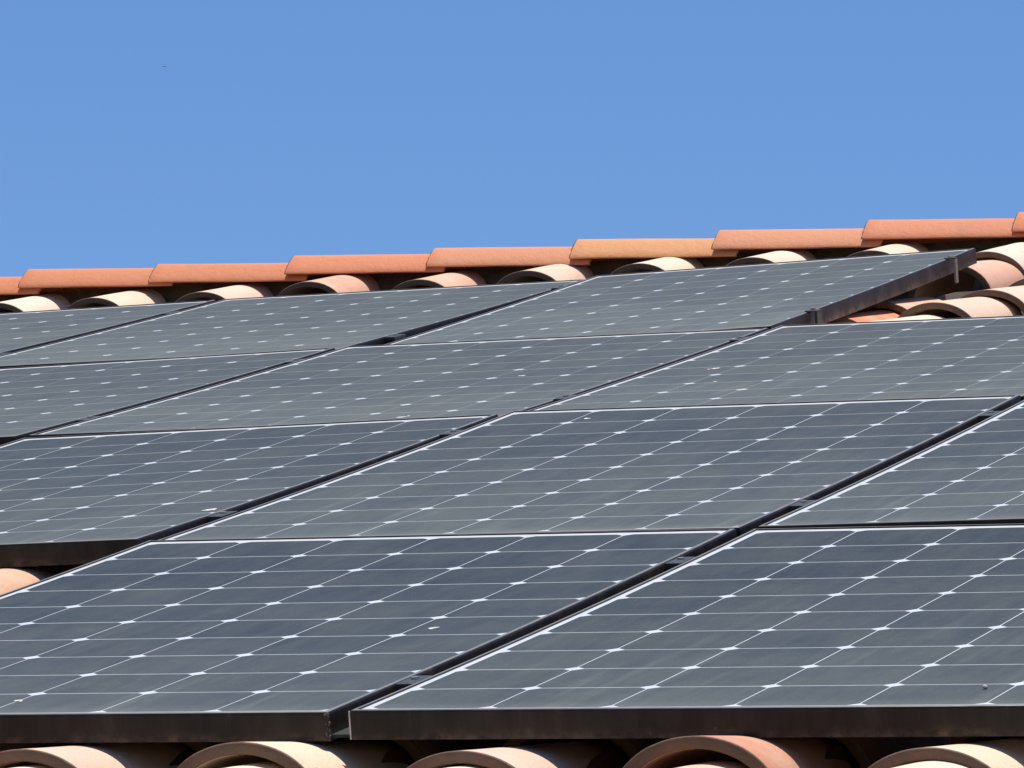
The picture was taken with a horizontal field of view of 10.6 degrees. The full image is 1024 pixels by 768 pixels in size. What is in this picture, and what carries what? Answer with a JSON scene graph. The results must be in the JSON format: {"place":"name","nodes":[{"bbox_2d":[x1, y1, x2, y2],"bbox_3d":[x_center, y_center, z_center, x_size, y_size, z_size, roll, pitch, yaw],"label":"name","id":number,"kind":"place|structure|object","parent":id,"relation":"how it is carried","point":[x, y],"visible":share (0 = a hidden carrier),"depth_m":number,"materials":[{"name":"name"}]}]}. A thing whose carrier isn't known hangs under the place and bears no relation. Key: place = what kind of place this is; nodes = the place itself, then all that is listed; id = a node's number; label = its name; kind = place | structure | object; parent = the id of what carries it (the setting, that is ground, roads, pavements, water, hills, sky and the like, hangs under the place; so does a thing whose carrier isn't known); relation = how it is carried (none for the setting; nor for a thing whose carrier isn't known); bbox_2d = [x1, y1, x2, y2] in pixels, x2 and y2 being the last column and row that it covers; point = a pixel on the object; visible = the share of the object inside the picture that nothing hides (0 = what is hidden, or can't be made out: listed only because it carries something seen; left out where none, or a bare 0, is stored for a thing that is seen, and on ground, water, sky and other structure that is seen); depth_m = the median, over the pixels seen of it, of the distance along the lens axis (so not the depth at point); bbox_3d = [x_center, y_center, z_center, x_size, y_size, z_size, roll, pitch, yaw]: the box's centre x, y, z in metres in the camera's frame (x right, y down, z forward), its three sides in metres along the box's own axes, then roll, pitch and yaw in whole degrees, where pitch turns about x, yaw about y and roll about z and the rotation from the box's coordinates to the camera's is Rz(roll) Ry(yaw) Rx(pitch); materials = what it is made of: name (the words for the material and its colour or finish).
{"place":"outdoors","nodes":[
{"label":"outdoors","id":0,"kind":"place"},
{"bbox_2d":[0,0,1023,276],"label":"sky","id":1,"kind":"structure","parent":0,"point":[269,131],"materials":[{"name":"blue"}]},
{"label":"ground","id":2,"kind":"structure","parent":0,"visible":0},
{"bbox_2d":[0,238,1023,740],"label":"house","id":3,"kind":"structure","parent":2,"relation":"on","point":[170,294],"depth_m":14.70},
{"bbox_2d":[0,566,37,568],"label":"mounting rail","id":4,"kind":"object","parent":3,"relation":"on","point":[15,567],"depth_m":9.07,"materials":[{"name":"metal"}]},
{"bbox_2d":[0,414,497,566],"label":"solar panel","id":5,"kind":"object","parent":4,"relation":"on","point":[75,499],"visible":0.74,"depth_m":9.68,"materials":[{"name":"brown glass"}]},
{"bbox_2d":[207,511,237,521],"bbox_3d":[-0.472,0.214,8.982,0.026,0.012,0.068,-2,6,21],"label":"clamp","id":6,"kind":"object","parent":5,"relation":"attached to","point":[217,516],"visible":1,"depth_m":8.96,"materials":[{"name":"metal"}]},
{"bbox_2d":[439,430,462,438],"bbox_3d":[-0.107,0.089,9.959,0.026,0.012,0.068,-2,6,21],"label":"clamp","id":7,"kind":"object","parent":5,"relation":"attached to","point":[446,434],"visible":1,"depth_m":9.94,"materials":[{"name":"metal"}]},
{"bbox_2d":[159,395,1020,539],"bbox_3d":[0.186,0.153,9.275,1.001,0.043,1.628,-2,6,21],"label":"solar panel","id":8,"kind":"object","parent":4,"relation":"on","point":[741,469],"visible":0.83,"depth_m":9.22,"materials":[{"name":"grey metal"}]},
{"bbox_2d":[789,500,815,510],"bbox_3d":[0.454,0.188,8.601,0.026,0.012,0.068,-2,5,21],"label":"clamp","id":9,"kind":"object","parent":8,"relation":"attached to","point":[797,505],"visible":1,"depth_m":8.58,"materials":[{"name":"metal"}]},
{"bbox_2d":[978,411,1000,420],"bbox_3d":[0.836,0.054,9.624,0.026,0.012,0.068,-2,5,21],"label":"clamp","id":10,"kind":"object","parent":8,"relation":"attached to","point":[986,415],"visible":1,"depth_m":9.60,"materials":[{"name":"metal"}]},
{"bbox_2d":[757,400,1023,528],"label":"solar panel","id":11,"kind":"object","parent":4,"relation":"on","point":[973,474],"visible":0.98,"depth_m":8.65,"materials":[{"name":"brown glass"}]},
{"bbox_2d":[0,567,56,594],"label":"roof tile","id":12,"kind":"object","parent":3,"relation":"on","point":[11,579],"visible":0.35,"depth_m":8.72,"materials":[{"name":"ceramic"}]},
{"bbox_2d":[0,277,63,294],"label":"ridge tile","id":13,"kind":"object","parent":3,"relation":"on","point":[8,285],"visible":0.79,"depth_m":15.14,"materials":[{"name":"ceramic"}]},
{"bbox_2d":[13,764,52,767],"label":"roof tile","id":14,"kind":"object","parent":3,"relation":"on","point":[38,766],"visible":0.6,"depth_m":6.80,"materials":[{"name":"ceramic"}]},
{"bbox_2d":[0,293,69,312],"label":"roof tile","id":15,"kind":"object","parent":3,"relation":"on","point":[50,301],"visible":0.55,"depth_m":14.99,"materials":[{"name":"ceramic"}]},
{"bbox_2d":[0,743,89,751],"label":"roof tile","id":16,"kind":"object","parent":3,"relation":"on","point":[7,746],"visible":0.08,"depth_m":7.23,"materials":[{"name":"ceramic"}]},
{"bbox_2d":[38,564,84,573],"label":"roof tile","id":17,"kind":"object","parent":3,"relation":"on","point":[57,569],"visible":0.06,"depth_m":8.88,"materials":[{"name":"ceramic"}]},
{"bbox_2d":[0,742,189,767],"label":"roof tile","id":18,"kind":"object","parent":3,"relation":"on","point":[139,755],"visible":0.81,"depth_m":6.89,"materials":[{"name":"ceramic"}]},
{"bbox_2d":[18,268,195,291],"bbox_3d":[-1.103,-0.283,15.127,0.464,0.066,0.207,-1,-9,21],"label":"ridge tile","id":19,"kind":"object","parent":3,"relation":"on","point":[86,279],"visible":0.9,"depth_m":15.07,"materials":[{"name":"ceramic"}]},
{"bbox_2d":[67,289,165,308],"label":"roof tile","id":20,"kind":"object","parent":3,"relation":"on","point":[141,296],"visible":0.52,"depth_m":14.86,"materials":[{"name":"ceramic"}]},
{"bbox_2d":[89,741,295,752],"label":"roof tile","id":21,"kind":"object","parent":3,"relation":"on","point":[196,747],"visible":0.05,"depth_m":7.10,"materials":[{"name":"ceramic"}]},
{"bbox_2d":[176,283,272,301],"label":"roof tile","id":22,"kind":"object","parent":3,"relation":"on","point":[248,290],"visible":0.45,"depth_m":14.75,"materials":[{"name":"ceramic"}]},
{"bbox_2d":[148,263,327,283],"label":"ridge tile","id":23,"kind":"object","parent":3,"relation":"on","point":[215,273],"visible":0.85,"depth_m":14.93,"materials":[{"name":"ceramic"}]},
{"bbox_2d":[226,762,283,767],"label":"roof tile","id":24,"kind":"object","parent":3,"relation":"on","point":[265,765],"visible":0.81,"depth_m":6.70,"materials":[{"name":"ceramic"}]},
{"bbox_2d":[169,738,395,765],"bbox_3d":[-0.317,0.508,7.130,0.216,0.090,0.453,-2,8,21],"label":"channel tile","id":25,"kind":"object","parent":3,"relation":"on","point":[181,757],"visible":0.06,"depth_m":7.10,"materials":[{"name":"ceramic"}]},
{"bbox_2d":[178,741,409,767],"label":"roof tile","id":26,"kind":"object","parent":3,"relation":"on","point":[345,754],"visible":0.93,"depth_m":6.76,"materials":[{"name":"ceramic"}]},
{"bbox_2d":[278,274,379,295],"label":"roof tile","id":27,"kind":"object","parent":3,"relation":"on","point":[342,283],"visible":0.59,"depth_m":14.64,"materials":[{"name":"ceramic"}]},
{"bbox_2d":[284,254,465,274],"bbox_3d":[-0.361,-0.315,14.844,0.462,0.066,0.207,-1,-9,21],"label":"ridge tile","id":28,"kind":"object","parent":3,"relation":"on","point":[351,264],"visible":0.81,"depth_m":14.78,"materials":[{"name":"ceramic"}]},
{"bbox_2d":[296,739,507,761],"bbox_3d":[-0.117,0.459,7.232,0.216,0.090,0.453,-1,3,22],"label":"roof tile","id":29,"kind":"object","parent":3,"relation":"on","point":[417,750],"visible":0.09,"depth_m":7.06,"materials":[{"name":"ceramic"}]},
{"bbox_2d":[392,270,486,289],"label":"roof tile","id":30,"kind":"object","parent":3,"relation":"on","point":[461,278],"visible":0.48,"depth_m":14.53,"materials":[{"name":"ceramic"}]},
{"bbox_2d":[447,764,485,767],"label":"roof tile","id":31,"kind":"object","parent":3,"relation":"on","point":[468,766],"visible":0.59,"depth_m":6.59,"materials":[{"name":"ceramic"}]},
{"bbox_2d":[381,739,603,764],"bbox_3d":[-0.046,0.499,7.027,0.215,0.090,0.454,-2,8,21],"label":"channel tile","id":32,"kind":"object","parent":3,"relation":"on","point":[398,754],"visible":0.12,"depth_m":7.00,"materials":[{"name":"ceramic"}]},
{"bbox_2d":[407,740,611,767],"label":"roof tile","id":33,"kind":"object","parent":3,"relation":"on","point":[576,754],"visible":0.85,"depth_m":6.67,"materials":[{"name":"ceramic"}]},
{"bbox_2d":[426,247,608,267],"bbox_3d":[0.022,-0.331,14.704,0.462,0.066,0.208,0,-9,20],"label":"ridge tile","id":34,"kind":"object","parent":3,"relation":"on","point":[477,257],"visible":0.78,"depth_m":14.64,"materials":[{"name":"ceramic"}]},
{"bbox_2d":[497,264,593,283],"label":"roof tile","id":35,"kind":"object","parent":3,"relation":"on","point":[557,272],"visible":0.55,"depth_m":14.41,"materials":[{"name":"ceramic"}]},
{"bbox_2d":[502,738,670,758],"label":"roof tile","id":36,"kind":"object","parent":3,"relation":"on","point":[631,748],"visible":0.11,"depth_m":6.92,"materials":[{"name":"ceramic"}]},
{"bbox_2d":[610,257,703,274],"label":"roof tile","id":37,"kind":"object","parent":3,"relation":"on","point":[667,263],"visible":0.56,"depth_m":14.29,"materials":[{"name":"ceramic"}]},
{"bbox_2d":[569,238,753,260],"bbox_3d":[0.402,-0.350,14.560,0.463,0.066,0.208,0,-9,20],"label":"ridge tile","id":38,"kind":"object","parent":3,"relation":"on","point":[618,249],"visible":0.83,"depth_m":14.49,"materials":[{"name":"ceramic"}]},
{"bbox_2d":[586,743,743,767],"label":"channel tile","id":39,"kind":"object","parent":3,"relation":"on","point":[614,755],"visible":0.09,"depth_m":6.87,"materials":[{"name":"ceramic"}]},
{"bbox_2d":[677,761,748,767],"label":"roof tile","id":40,"kind":"object","parent":3,"relation":"on","point":[720,764],"visible":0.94,"depth_m":6.49,"materials":[{"name":"ceramic"}]},
{"bbox_2d":[623,736,851,767],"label":"roof tile","id":41,"kind":"object","parent":3,"relation":"on","point":[790,752],"visible":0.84,"depth_m":6.54,"materials":[{"name":"ceramic"}]},
{"bbox_2d":[726,249,815,265],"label":"roof tile","id":42,"kind":"object","parent":3,"relation":"on","point":[786,255],"visible":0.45,"depth_m":14.20,"materials":[{"name":"ceramic"}]},
{"bbox_2d":[711,228,897,251],"bbox_3d":[0.773,-0.371,14.416,0.464,0.066,0.207,-1,-9,21],"label":"ridge tile","id":43,"kind":"object","parent":3,"relation":"on","point":[768,240],"visible":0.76,"depth_m":14.35,"materials":[{"name":"ceramic"}]},
{"bbox_2d":[825,309,900,323],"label":"roof tile","id":44,"kind":"object","parent":3,"relation":"on","point":[875,315],"visible":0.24,"depth_m":12.44,"materials":[{"name":"ceramic"}]},
{"bbox_2d":[825,737,949,767],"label":"roof tile","id":45,"kind":"object","parent":3,"relation":"on","point":[866,752],"visible":0.16,"depth_m":6.85,"materials":[{"name":"ceramic"}]},
{"bbox_2d":[848,241,928,256],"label":"roof tile","id":46,"kind":"object","parent":3,"relation":"on","point":[905,247],"visible":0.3,"depth_m":14.11,"materials":[{"name":"ceramic"}]},
{"bbox_2d":[854,297,941,313],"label":"roof tile","id":47,"kind":"object","parent":3,"relation":"on","point":[901,306],"visible":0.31,"depth_m":12.67,"materials":[{"name":"ceramic"}]},
{"bbox_2d":[869,315,946,321],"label":"roof tile","id":48,"kind":"object","parent":3,"relation":"on","point":[920,317],"visible":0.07,"depth_m":12.17,"materials":[{"name":"ceramic"}]},
{"bbox_2d":[825,736,1023,767],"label":"channel tile","id":49,"kind":"object","parent":3,"relation":"on","point":[837,749],"visible":0.11,"depth_m":6.80,"materials":[{"name":"ceramic"}]},
{"bbox_2d":[893,761,967,767],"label":"roof tile","id":50,"kind":"object","parent":3,"relation":"on","point":[931,764],"visible":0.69,"depth_m":6.33,"materials":[{"name":"ceramic"}]},
{"bbox_2d":[861,218,1023,242],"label":"ridge tile","id":51,"kind":"object","parent":3,"relation":"on","point":[934,230],"visible":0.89,"depth_m":14.21,"materials":[{"name":"ceramic"}]},
{"bbox_2d":[868,737,1023,767],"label":"roof tile","id":52,"kind":"object","parent":3,"relation":"on","point":[1005,753],"visible":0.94,"depth_m":6.40,"materials":[{"name":"ceramic"}]},
{"bbox_2d":[898,296,1022,317],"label":"roof tile","id":53,"kind":"object","parent":3,"relation":"on","point":[988,306],"visible":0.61,"depth_m":12.41,"materials":[{"name":"ceramic"}]},
{"bbox_2d":[945,736,978,744],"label":"roof tile","id":54,"kind":"object","parent":3,"relation":"on","point":[955,740],"visible":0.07,"depth_m":6.74,"materials":[{"name":"ceramic"}]},
{"bbox_2d":[908,259,1023,297],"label":"roof tile","id":55,"kind":"object","parent":3,"relation":"on","point":[992,274],"visible":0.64,"depth_m":13.56,"materials":[{"name":"ceramic"}]},
{"bbox_2d":[933,294,1020,310],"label":"channel tile","id":56,"kind":"object","parent":3,"relation":"on","point":[942,297],"visible":0.02,"depth_m":13.12,"materials":[{"name":"ceramic"}]},
{"bbox_2d":[959,285,1023,312],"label":"roof tile","id":57,"kind":"object","parent":3,"relation":"on","point":[1014,294],"visible":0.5,"depth_m":12.64,"materials":[{"name":"ceramic"}]},
{"bbox_2d":[976,242,1023,274],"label":"roof tile","id":58,"kind":"object","parent":3,"relation":"on","point":[1012,254],"visible":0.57,"depth_m":13.76,"materials":[{"name":"ceramic"}]},
{"bbox_2d":[1009,279,1023,286],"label":"roof tile","id":59,"kind":"object","parent":3,"relation":"on","point":[1020,282],"visible":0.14,"depth_m":12.99,"materials":[{"name":"ceramic"}]},
{"bbox_2d":[1011,212,1023,231],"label":"ridge tile","id":60,"kind":"object","parent":3,"relation":"on","point":[1018,224],"visible":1,"depth_m":14.12,"materials":[{"name":"ceramic"}]},
{"bbox_3d":[0.263,0.314,8.074,1.910,0.028,0.036,-2,6,21],"label":"mounting rail","id":61,"kind":"object","parent":3,"relation":"attached to","visible":0},
{"bbox_2d":[0,529,736,742],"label":"solar panel","id":62,"kind":"object","parent":61,"relation":"on","point":[265,639],"visible":0.85,"depth_m":7.70,"materials":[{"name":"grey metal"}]},
{"bbox_2d":[395,675,431,690],"bbox_3d":[-0.125,0.381,7.048,0.026,0.012,0.068,-2,6,21],"label":"clamp","id":63,"kind":"object","parent":62,"relation":"attached to","point":[407,682],"visible":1,"depth_m":7.03,"materials":[{"name":"metal"}]},
{"bbox_2d":[665,557,694,568],"bbox_3d":[0.246,0.260,8.043,0.026,0.012,0.068,-2,6,21],"label":"clamp","id":64,"kind":"object","parent":62,"relation":"attached to","point":[674,563],"visible":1,"depth_m":8.02,"materials":[{"name":"metal"}]},
{"bbox_3d":[-0.112,0.436,7.069,1.910,0.028,0.036,-2,6,21],"label":"mounting rail","id":65,"kind":"object","parent":3,"relation":"attached to","visible":0},
{"bbox_2d":[348,523,1023,739],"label":"solar panel","id":66,"kind":"object","parent":65,"relation":"on","point":[893,631],"visible":1,"depth_m":7.08,"materials":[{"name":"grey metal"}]},
{"label":"mounting rail","id":67,"kind":"object","parent":3,"relation":"attached to","visible":0},
{"bbox_2d":[527,315,1023,410],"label":"solar panel","id":68,"kind":"object","parent":67,"relation":"on","point":[948,357],"visible":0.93,"depth_m":10.73,"materials":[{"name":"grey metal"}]},
{"label":"mounting rail","id":69,"kind":"object","parent":3,"relation":"on","visible":0},
{"bbox_2d":[384,248,976,344],"bbox_3d":[0.383,-0.177,12.698,0.974,0.042,1.628,-4,6,21],"label":"solar panel","id":70,"kind":"object","parent":69,"relation":"on","point":[769,296],"visible":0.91,"depth_m":12.70,"materials":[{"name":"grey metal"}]},
{"bbox_2d":[804,307,821,323],"bbox_3d":[0.658,-0.145,12.030,0.029,0.044,0.035,-2,6,21],"label":"end clamp","id":71,"kind":"object","parent":70,"relation":"attached to","point":[818,316],"visible":0.78,"depth_m":12.02,"materials":[{"name":"metal"}]},
{"bbox_2d":[944,255,958,282],"bbox_3d":[1.040,-0.272,13.053,0.029,0.066,0.016,-2,5,21],"label":"end clamp","id":72,"kind":"object","parent":70,"relation":"attached to","point":[955,264],"visible":1,"depth_m":13.04,"materials":[{"name":"metal"}]},
{"label":"mounting rail","id":73,"kind":"object","parent":3,"relation":"on","visible":0},
{"bbox_2d":[0,300,215,352],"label":"solar panel","id":74,"kind":"object","parent":73,"relation":"on","point":[19,331],"visible":0.61,"depth_m":13.70,"materials":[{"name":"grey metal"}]},
{"bbox_2d":[0,279,584,367],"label":"solar panel","id":75,"kind":"object","parent":73,"relation":"attached to","point":[283,323],"visible":0.81,"depth_m":13.03,"materials":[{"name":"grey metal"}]},
{"bbox_2d":[384,334,405,340],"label":"clamp","id":76,"kind":"object","parent":75,"relation":"attached to","point":[393,337],"visible":1,"depth_m":12.38,"materials":[{"name":"metal"}]},
{"bbox_2d":[551,285,567,290],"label":"clamp","id":77,"kind":"object","parent":75,"relation":"attached to","point":[558,287],"visible":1,"depth_m":13.40,"materials":[{"name":"metal"}]},
{"label":"mounting rail","id":78,"kind":"object","parent":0,"visible":0},
{"bbox_2d":[0,348,334,444],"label":"solar panel","id":79,"kind":"object","parent":78,"relation":"on","point":[35,399],"visible":0.6,"depth_m":11.70,"materials":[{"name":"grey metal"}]},
{"bbox_2d":[76,416,98,422],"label":"clamp","id":80,"kind":"object","parent":79,"relation":"attached to","point":[86,418],"visible":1,"depth_m":10.87,"materials":[{"name":"metal"}]},
{"bbox_2d":[284,358,302,364],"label":"clamp","id":81,"kind":"object","parent":79,"relation":"attached to","point":[292,361],"visible":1,"depth_m":11.84,"materials":[{"name":"metal"}]},
{"bbox_2d":[28,328,768,436],"bbox_3d":[-0.178,0.008,11.161,1.001,0.041,1.628,-2,6,21],"label":"solar panel","id":82,"kind":"object","parent":78,"relation":"on","point":[410,380],"visible":0.77,"depth_m":11.14,"materials":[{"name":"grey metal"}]},
{"bbox_2d":[553,395,574,401],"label":"clamp","id":83,"kind":"object","parent":82,"relation":"attached to","point":[561,398],"visible":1,"depth_m":10.50,"materials":[{"name":"metal"}]},
{"bbox_2d":[729,336,747,343],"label":"clamp","id":84,"kind":"object","parent":82,"relation":"attached to","point":[736,339],"visible":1,"depth_m":11.50,"materials":[{"name":"metal"}]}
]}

